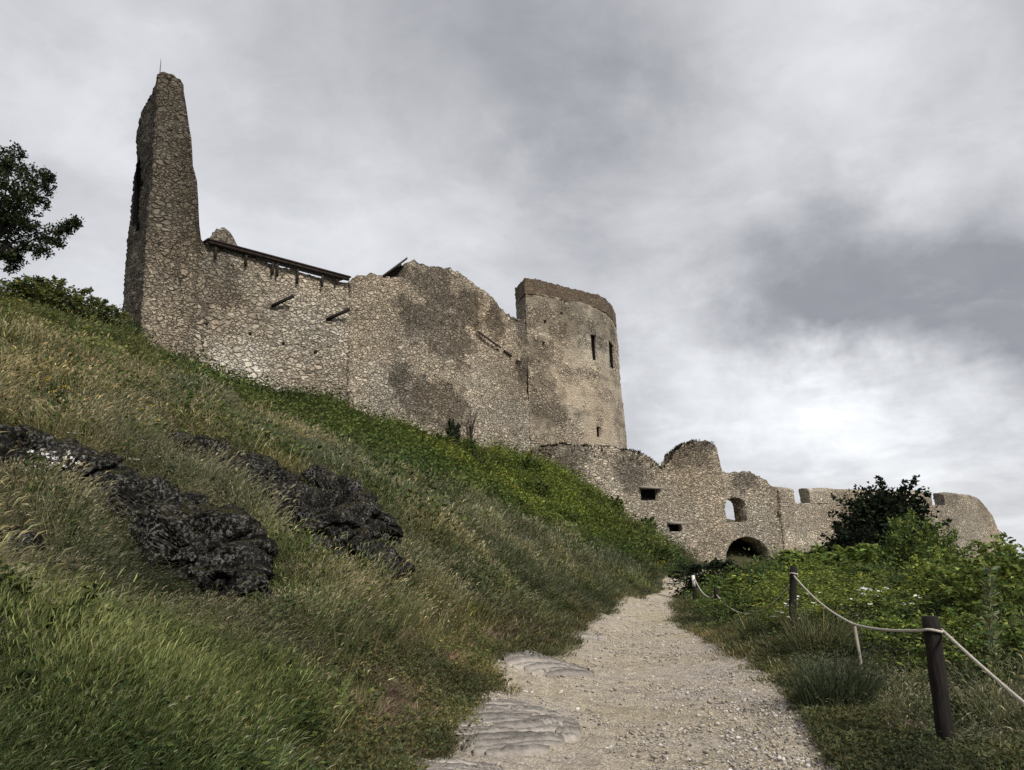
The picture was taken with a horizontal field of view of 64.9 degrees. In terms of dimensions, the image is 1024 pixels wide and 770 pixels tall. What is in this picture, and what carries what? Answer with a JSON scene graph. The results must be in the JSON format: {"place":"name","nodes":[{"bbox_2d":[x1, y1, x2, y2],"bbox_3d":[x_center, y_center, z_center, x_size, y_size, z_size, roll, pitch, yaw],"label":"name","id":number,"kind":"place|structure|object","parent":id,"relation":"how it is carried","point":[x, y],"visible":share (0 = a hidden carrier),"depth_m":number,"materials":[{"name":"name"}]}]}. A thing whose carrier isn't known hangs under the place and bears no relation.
{"place":"outdoors","nodes":[
{"label":"outdoors","id":0,"kind":"place"},
{"bbox_2d":[150,519,841,765],"bbox_3d":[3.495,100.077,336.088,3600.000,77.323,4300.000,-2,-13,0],"label":"ground","id":1,"kind":"structure","parent":0,"point":[734,551],"depth_m":67.37,"materials":[{"name":"soil"}]},
{"bbox_2d":[0,527,45,560],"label":"rock outcrop","id":2,"kind":"object","parent":1,"relation":"on","point":[32,535],"visible":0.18,"depth_m":8.39,"materials":[{"name":"grey stone"}]},
{"bbox_2d":[0,434,51,475],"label":"rock outcrop","id":3,"kind":"object","parent":1,"relation":"on","point":[6,446],"visible":0.19,"depth_m":10.55,"materials":[{"name":"grey stone"}]},
{"bbox_2d":[0,273,67,306],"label":"bush","id":4,"kind":"object","parent":1,"relation":"on","point":[11,286],"visible":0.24,"depth_m":40.17,"materials":[{"name":"green plant"}]},
{"bbox_2d":[0,140,83,275],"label":"tree","id":5,"kind":"object","parent":1,"relation":"on","point":[12,220],"visible":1,"depth_m":40.97,"materials":[{"name":"green plant"}]},
{"bbox_2d":[14,448,92,485],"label":"white flower clump","id":6,"kind":"object","parent":1,"relation":"on","point":[46,454],"visible":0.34,"depth_m":10.37,"materials":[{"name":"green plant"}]},
{"bbox_2d":[12,274,112,323],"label":"bush","id":7,"kind":"object","parent":1,"relation":"on","point":[76,297],"visible":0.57,"depth_m":40.80,"materials":[{"name":"green plant"}]},
{"bbox_2d":[65,294,130,328],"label":"bush","id":8,"kind":"object","parent":1,"relation":"on","point":[106,314],"visible":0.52,"depth_m":42.97,"materials":[{"name":"green plant"}]},
{"bbox_2d":[0,423,280,606],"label":"rock outcrop","id":9,"kind":"object","parent":1,"relation":"on","point":[232,546],"visible":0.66,"depth_m":9.80,"materials":[{"name":"grey stone"}]},
{"bbox_2d":[122,61,206,365],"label":"ruined tower","id":10,"kind":"structure","parent":1,"relation":"on","point":[164,280],"depth_m":48.44,"materials":[{"name":"stone"}]},
{"bbox_2d":[132,159,142,231],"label":"window","id":11,"kind":"structure","parent":10,"relation":"in","point":[138,183],"depth_m":51.66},
{"bbox_2d":[194,227,354,404],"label":"curtain wall","id":12,"kind":"structure","parent":1,"relation":"on","point":[286,326],"depth_m":50.45,"materials":[{"name":"beige stone"}]},
{"bbox_2d":[155,429,415,594],"bbox_3d":[-3.539,2.412,14.891,6.031,3.604,4.600,-14,-17,41],"label":"rock outcrop","id":13,"kind":"object","parent":1,"relation":"on","point":[350,506],"visible":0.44,"depth_m":13.85,"materials":[{"name":"grey stone"}]},
{"bbox_2d":[269,390,302,398],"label":"scrub clump","id":14,"kind":"object","parent":1,"relation":"on","point":[290,391],"visible":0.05,"depth_m":48.20,"materials":[{"name":"green plant"}]},
{"bbox_2d":[346,257,530,455],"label":"curtain wall","id":15,"kind":"structure","parent":1,"relation":"on","point":[434,347],"depth_m":58.64,"materials":[{"name":"beige stone"}]},
{"bbox_2d":[462,410,478,439],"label":"bare bush","id":16,"kind":"object","parent":15,"relation":"on","point":[472,426],"visible":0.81,"depth_m":59.79,"materials":[{"name":"brown plant"}]},
{"bbox_2d":[431,432,448,445],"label":"scrub clump","id":17,"kind":"object","parent":1,"relation":"on","point":[442,438],"visible":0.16,"depth_m":55.22,"materials":[{"name":"green plant"}]},
{"bbox_2d":[3,300,879,625],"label":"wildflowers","id":18,"kind":"object","parent":1,"relation":"on","point":[223,426],"visible":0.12,"depth_m":17.23,"materials":[{"name":"plant"}]},
{"bbox_2d":[445,417,462,442],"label":"bush","id":19,"kind":"object","parent":1,"relation":"on","point":[457,433],"visible":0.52,"depth_m":57.99,"materials":[{"name":"green plant"}]},
{"bbox_2d":[0,286,910,666],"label":"tall grass","id":20,"kind":"structure","parent":1,"relation":"on","point":[70,322],"depth_m":29.27,"materials":[{"name":"green plant"}]},
{"bbox_2d":[410,755,503,769],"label":"bedrock ledge","id":21,"kind":"object","parent":1,"relation":"on","point":[455,763],"visible":0.74,"depth_m":6.64,"materials":[{"name":"stone"}]},
{"bbox_2d":[458,438,478,459],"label":"scrub clump","id":22,"kind":"object","parent":1,"relation":"on","point":[472,447],"visible":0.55,"depth_m":56.48,"materials":[{"name":"green plant"}]},
{"bbox_2d":[458,456,493,475],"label":"scrub clump","id":23,"kind":"object","parent":1,"relation":"on","point":[485,463],"visible":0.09,"depth_m":47.70,"materials":[{"name":"green plant"}]},
{"bbox_2d":[0,289,974,683],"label":"dry grass","id":24,"kind":"structure","parent":1,"relation":"on","point":[494,525],"depth_m":22.39,"materials":[{"name":"green plant"}]},
{"bbox_2d":[486,456,509,464],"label":"scrub clump","id":25,"kind":"object","parent":1,"relation":"on","point":[497,459],"visible":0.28,"depth_m":56.74,"materials":[{"name":"green plant"}]},
{"bbox_2d":[108,356,892,711],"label":"turf","id":26,"kind":"structure","parent":1,"relation":"on","point":[688,622],"depth_m":16.91,"materials":[{"name":"green plant"}]},
{"bbox_2d":[0,336,1023,769],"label":"dry grass","id":27,"kind":"structure","parent":1,"relation":"on","point":[54,522],"depth_m":9.52,"materials":[{"name":"green plant"}]},
{"bbox_2d":[0,333,1023,769],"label":"tall grass","id":28,"kind":"structure","parent":1,"relation":"on","point":[156,649],"depth_m":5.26,"materials":[{"name":"green plant"}]},
{"bbox_2d":[0,278,1023,657],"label":"leafy herbs","id":29,"kind":"object","parent":1,"relation":"on","point":[384,438],"visible":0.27,"depth_m":37.37,"materials":[{"name":"green plant"}]},
{"bbox_2d":[450,699,582,757],"bbox_3d":[0.061,3.616,8.232,1.372,0.566,2.270,-2,-13,0],"label":"bedrock ledge","id":30,"kind":"object","parent":1,"relation":"on","point":[515,729],"visible":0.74,"depth_m":7.99,"materials":[{"name":"stone"}]},
{"bbox_2d":[515,458,544,473],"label":"scrub clump","id":31,"kind":"object","parent":1,"relation":"on","point":[531,465],"visible":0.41,"depth_m":57.23,"materials":[{"name":"green plant"}]},
{"bbox_2d":[517,480,553,500],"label":"scrub clump","id":32,"kind":"object","parent":1,"relation":"on","point":[543,487],"visible":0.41,"depth_m":49.85,"materials":[{"name":"green plant"}]},
{"bbox_2d":[502,649,594,677],"bbox_3d":[0.469,4.627,13.050,1.236,0.751,2.126,-12,-16,37],"label":"bedrock ledge","id":33,"kind":"object","parent":1,"relation":"on","point":[540,664],"visible":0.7,"depth_m":12.71,"materials":[{"name":"stone"}]},
{"bbox_2d":[515,278,626,448],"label":"round tower","id":34,"kind":"structure","parent":1,"relation":"on","point":[574,389],"depth_m":70.96,"materials":[{"name":"stone"}]},
{"bbox_2d":[591,335,595,360],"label":"window","id":35,"kind":"structure","parent":34,"relation":"in","point":[592,337],"depth_m":73.39,"materials":[{"name":"black"}]},
{"bbox_2d":[609,344,612,368],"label":"window","id":36,"kind":"structure","parent":34,"relation":"in","point":[610,347],"depth_m":76.37,"materials":[{"name":"black"}]},
{"bbox_2d":[559,508,582,531],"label":"scrub clump","id":37,"kind":"object","parent":1,"relation":"on","point":[570,516],"visible":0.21,"depth_m":43.32,"materials":[{"name":"green plant"}]},
{"bbox_2d":[564,631,606,639],"bbox_3d":[1.674,5.730,18.060,0.626,0.582,4.136,-6,-13,15],"label":"bedrock ledge","id":38,"kind":"object","parent":1,"relation":"on","point":[586,636],"visible":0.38,"depth_m":18.00,"materials":[{"name":"stone"}]},
{"bbox_2d":[580,489,597,502],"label":"scrub clump","id":39,"kind":"object","parent":1,"relation":"on","point":[588,490],"visible":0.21,"depth_m":58.44,"materials":[{"name":"green plant"}]},
{"bbox_2d":[178,450,1023,769],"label":"turf","id":40,"kind":"structure","parent":1,"relation":"on","point":[848,742],"depth_m":7.59,"materials":[{"name":"green plant"}]},
{"bbox_2d":[596,517,618,531],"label":"scrub clump","id":41,"kind":"object","parent":1,"relation":"on","point":[612,521],"visible":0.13,"depth_m":53.28,"materials":[{"name":"green plant"}]},
{"bbox_2d":[606,495,623,513],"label":"scrub clump","id":42,"kind":"object","parent":1,"relation":"on","point":[618,502],"visible":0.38,"depth_m":60.41,"materials":[{"name":"green plant"}]},
{"bbox_2d":[638,516,659,530],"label":"scrub clump","id":43,"kind":"object","parent":1,"relation":"on","point":[651,519],"visible":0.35,"depth_m":63.45,"materials":[{"name":"green plant"}]},
{"bbox_2d":[525,439,783,563],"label":"wall","id":44,"kind":"structure","parent":1,"relation":"on","point":[687,490],"depth_m":65.57,"materials":[{"name":"stone"}]},
{"bbox_2d":[641,489,654,499],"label":"window","id":45,"kind":"structure","parent":44,"relation":"in","point":[646,494],"depth_m":65.07,"materials":[{"name":"black"}]},
{"bbox_2d":[668,524,678,531],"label":"window","id":46,"kind":"structure","parent":44,"relation":"in","point":[672,528],"depth_m":65.12,"materials":[{"name":"black"}]},
{"bbox_2d":[644,544,676,566],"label":"scrub clump","id":47,"kind":"object","parent":1,"relation":"on","point":[663,551],"visible":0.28,"depth_m":52.42,"materials":[{"name":"green plant"}]},
{"bbox_2d":[692,573,696,599],"bbox_3d":[6.795,7.689,29.927,0.224,1.384,0.307,-2,-13,0],"label":"fence post","id":48,"kind":"object","parent":1,"relation":"on","point":[694,586],"visible":0.63,"depth_m":29.92,"materials":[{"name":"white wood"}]},
{"bbox_2d":[694,579,713,597],"bbox_3d":[6.285,6.633,26.404,0.044,0.563,7.574,-4,-13,7],"label":"rope","id":49,"kind":"object","parent":48,"relation":"hanging from","point":[702,592],"visible":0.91,"depth_m":26.85,"materials":[{"name":"beige fabric"}]},
{"bbox_2d":[656,557,750,596],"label":"bush","id":50,"kind":"object","parent":1,"relation":"on","point":[715,564],"visible":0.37,"depth_m":35.53,"materials":[{"name":"green plant"}]},
{"bbox_2d":[686,594,743,618],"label":"bush","id":51,"kind":"object","parent":1,"relation":"on","point":[696,603],"visible":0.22,"depth_m":23.70,"materials":[{"name":"green plant"}]},
{"bbox_2d":[714,587,718,619],"bbox_3d":[5.751,6.370,22.609,0.194,1.361,0.134,3,-14,-21],"label":"fence post","id":52,"kind":"object","parent":1,"relation":"on","point":[716,591],"visible":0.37,"depth_m":22.68,"materials":[{"name":"brown wood"}]},
{"bbox_2d":[683,571,771,591],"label":"bush","id":53,"kind":"object","parent":1,"relation":"on","point":[711,577],"visible":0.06,"depth_m":34.57,"materials":[{"name":"green plant"}]},
{"bbox_2d":[698,585,806,619],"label":"bush","id":54,"kind":"object","parent":1,"relation":"on","point":[735,596],"visible":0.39,"depth_m":20.87,"materials":[{"name":"green plant"}]},
{"bbox_2d":[723,603,799,636],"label":"grass clump","id":55,"kind":"object","parent":1,"relation":"on","point":[741,629],"visible":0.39,"depth_m":15.68,"materials":[{"name":"green plant"}]},
{"bbox_2d":[707,569,821,597],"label":"bush","id":56,"kind":"object","parent":1,"relation":"on","point":[734,580],"visible":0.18,"depth_m":28.86,"materials":[{"name":"green plant"}]},
{"bbox_2d":[729,606,808,625],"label":"bush","id":57,"kind":"object","parent":1,"relation":"on","point":[761,615],"visible":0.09,"depth_m":17.18,"materials":[{"name":"green plant"}]},
{"bbox_2d":[788,566,797,632],"bbox_3d":[5.022,4.048,14.435,0.349,1.578,0.169,-2,-13,0],"label":"fence post","id":58,"kind":"object","parent":1,"relation":"on","point":[793,589],"visible":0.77,"depth_m":14.46,"materials":[{"name":"brown wood"}]},
{"bbox_2d":[716,584,789,614],"bbox_3d":[5.424,4.882,18.602,0.036,0.858,8.529,-3,-13,4],"label":"rope","id":59,"kind":"object","parent":58,"relation":"attached to","point":[786,589],"visible":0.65,"depth_m":16.66,"materials":[{"name":"beige fabric"}]},
{"bbox_2d":[793,575,852,624],"bbox_3d":[4.782,3.283,12.556,0.030,0.616,4.067,-4,-13,8],"label":"rope","id":60,"kind":"object","parent":58,"relation":"attached to","point":[827,608],"visible":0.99,"depth_m":12.22,"materials":[{"name":"beige fabric"}]},
{"bbox_2d":[768,545,828,570],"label":"bush","id":61,"kind":"object","parent":1,"relation":"on","point":[783,551],"visible":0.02,"depth_m":43.40,"materials":[{"name":"green plant"}]},
{"bbox_2d":[735,554,895,622],"bbox_3d":[6.789,4.776,18.563,3.484,1.727,3.206,2,-14,-17],"label":"bush","id":62,"kind":"object","parent":1,"relation":"on","point":[775,584],"visible":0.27,"depth_m":18.29,"materials":[{"name":"green plant"}]},
{"bbox_2d":[761,598,881,653],"bbox_3d":[5.067,3.892,13.035,1.952,0.946,1.957,-7,-14,21],"label":"grass clump","id":63,"kind":"object","parent":1,"relation":"on","point":[803,636],"visible":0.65,"depth_m":12.77,"materials":[{"name":"green plant"}]},
{"bbox_2d":[769,646,905,708],"bbox_3d":[3.655,3.309,9.106,1.443,0.683,1.519,-2,-13,0],"label":"grass clump","id":64,"kind":"object","parent":1,"relation":"on","point":[821,681],"visible":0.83,"depth_m":8.85,"materials":[{"name":"green plant"}]},
{"bbox_2d":[738,572,937,630],"bbox_3d":[6.362,4.119,14.923,3.690,1.266,4.401,1,-13,-11],"label":"rose bush","id":65,"kind":"object","parent":1,"relation":"on","point":[881,592],"visible":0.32,"depth_m":14.76,"materials":[{"name":"green plant"}]},
{"bbox_2d":[772,542,906,572],"bbox_3d":[12.227,7.329,31.026,5.655,2.642,5.996,-1,-13,-5],"label":"bush","id":66,"kind":"object","parent":1,"relation":"on","point":[859,552],"visible":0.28,"depth_m":30.69,"materials":[{"name":"green plant"}]},
{"bbox_2d":[800,552,911,587],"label":"bush","id":67,"kind":"object","parent":1,"relation":"on","point":[841,569],"visible":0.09,"depth_m":22.78,"materials":[{"name":"green plant"}]},
{"bbox_2d":[817,516,908,573],"bbox_3d":[14.680,7.452,34.052,3.778,3.687,4.074,9,-17,-41],"label":"bush","id":68,"kind":"object","parent":1,"relation":"on","point":[852,536],"visible":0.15,"depth_m":33.78,"materials":[{"name":"green plant"}]},
{"bbox_2d":[797,588,968,618],"bbox_3d":[7.117,4.302,14.865,3.826,1.022,2.926,-7,-14,19],"label":"bush","id":69,"kind":"object","parent":1,"relation":"on","point":[906,592],"visible":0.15,"depth_m":14.90,"materials":[{"name":"green plant"}]},
{"bbox_2d":[838,560,932,601],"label":"bush","id":70,"kind":"object","parent":1,"relation":"on","point":[866,569],"visible":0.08,"depth_m":18.62,"materials":[{"name":"green plant"}]},
{"bbox_2d":[777,487,1003,564],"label":"bastion","id":71,"kind":"object","parent":1,"relation":"on","point":[807,521],"visible":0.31,"depth_m":72.94,"materials":[{"name":"beige stone"}]},
{"bbox_2d":[828,474,960,563],"bbox_3d":[16.623,6.771,35.231,4.981,5.912,5.370,-1,-13,-4],"label":"dark tree","id":72,"kind":"object","parent":1,"relation":"on","point":[881,504],"visible":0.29,"depth_m":34.89,"materials":[{"name":"green plant"}]},
{"bbox_2d":[852,564,954,599],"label":"bush","id":73,"kind":"object","parent":1,"relation":"on","point":[880,581],"visible":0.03,"depth_m":16.54,"materials":[{"name":"green plant"}]},
{"bbox_2d":[868,507,974,582],"bbox_3d":[11.294,5.058,22.360,2.894,3.345,2.741,-5,-13,12],"label":"bush","id":74,"kind":"object","parent":1,"relation":"on","point":[922,542],"visible":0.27,"depth_m":22.31,"materials":[{"name":"green plant"}]},
{"bbox_2d":[868,594,985,628],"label":"bush","id":75,"kind":"object","parent":1,"relation":"on","point":[927,609],"visible":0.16,"depth_m":12.97,"materials":[{"name":"green plant"}]},
{"bbox_2d":[839,606,1023,677],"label":"bush","id":76,"kind":"object","parent":1,"relation":"on","point":[957,624],"visible":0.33,"depth_m":10.99,"materials":[{"name":"green plant"}]},
{"bbox_2d":[919,616,955,742],"bbox_3d":[3.810,2.803,7.141,0.213,1.463,0.209,-2,-13,0],"label":"fence post","id":77,"kind":"object","parent":1,"relation":"on","point":[931,630],"visible":0.9,"depth_m":7.13,"materials":[{"name":"brown wood"}]},
{"bbox_2d":[853,623,920,632],"bbox_3d":[4.087,2.673,8.904,0.029,0.211,3.463,-5,-13,12],"label":"rope","id":78,"kind":"object","parent":77,"relation":"attached to","point":[892,630],"visible":1,"depth_m":8.49,"materials":[{"name":"beige fabric"}]},
{"bbox_2d":[941,628,1023,704],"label":"rope","id":79,"kind":"object","parent":77,"relation":"attached to","point":[988,672],"visible":0.97,"depth_m":6.23,"materials":[{"name":"beige fabric"}]},
{"bbox_2d":[893,530,1023,644],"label":"bush","id":80,"kind":"object","parent":1,"relation":"on","point":[1015,596],"visible":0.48,"depth_m":12.13,"materials":[{"name":"green plant"}]},
{"bbox_2d":[896,599,1023,685],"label":"bush","id":81,"kind":"object","parent":1,"relation":"on","point":[1016,642],"visible":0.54,"depth_m":9.49,"materials":[{"name":"green plant"}]},
{"bbox_2d":[901,552,1023,601],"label":"bush","id":82,"kind":"object","parent":1,"relation":"on","point":[921,561],"visible":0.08,"depth_m":15.61,"materials":[{"name":"green plant"}]},
{"bbox_2d":[979,563,1005,696],"bbox_3d":[5.033,2.722,8.364,0.331,1.764,0.232,-2,-13,0],"label":"mullein","id":83,"kind":"object","parent":1,"relation":"on","point":[993,637],"visible":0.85,"depth_m":8.41,"materials":[{"name":"green plant"}]},
{"bbox_2d":[0,0,1023,557],"label":"sky","id":84,"kind":"structure","parent":0,"point":[800,223],"materials":[{"name":"grey"}]},
{"bbox_2d":[446,570,838,769],"bbox_3d":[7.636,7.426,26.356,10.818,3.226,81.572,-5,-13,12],"label":"path","id":85,"kind":"structure","parent":0,"point":[590,758],"depth_m":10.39,"materials":[{"name":"beige gravel"}]},
{"bbox_2d":[548,758,556,762],"bbox_3d":[0.367,3.363,7.211,0.094,0.041,0.067,1,-8,-34],"label":"stone","id":86,"kind":"object","parent":85,"relation":"on","point":[554,760],"visible":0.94,"depth_m":7.20,"materials":[{"name":"beige stone"}]},
{"bbox_2d":[853,623,862,669],"bbox_3d":[4.484,3.541,10.384,0.052,0.909,0.141,-4,-13,10],"label":"stake","id":87,"kind":"object","parent":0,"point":[857,640],"visible":0.5,"depth_m":10.44,"materials":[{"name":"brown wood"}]}
]}

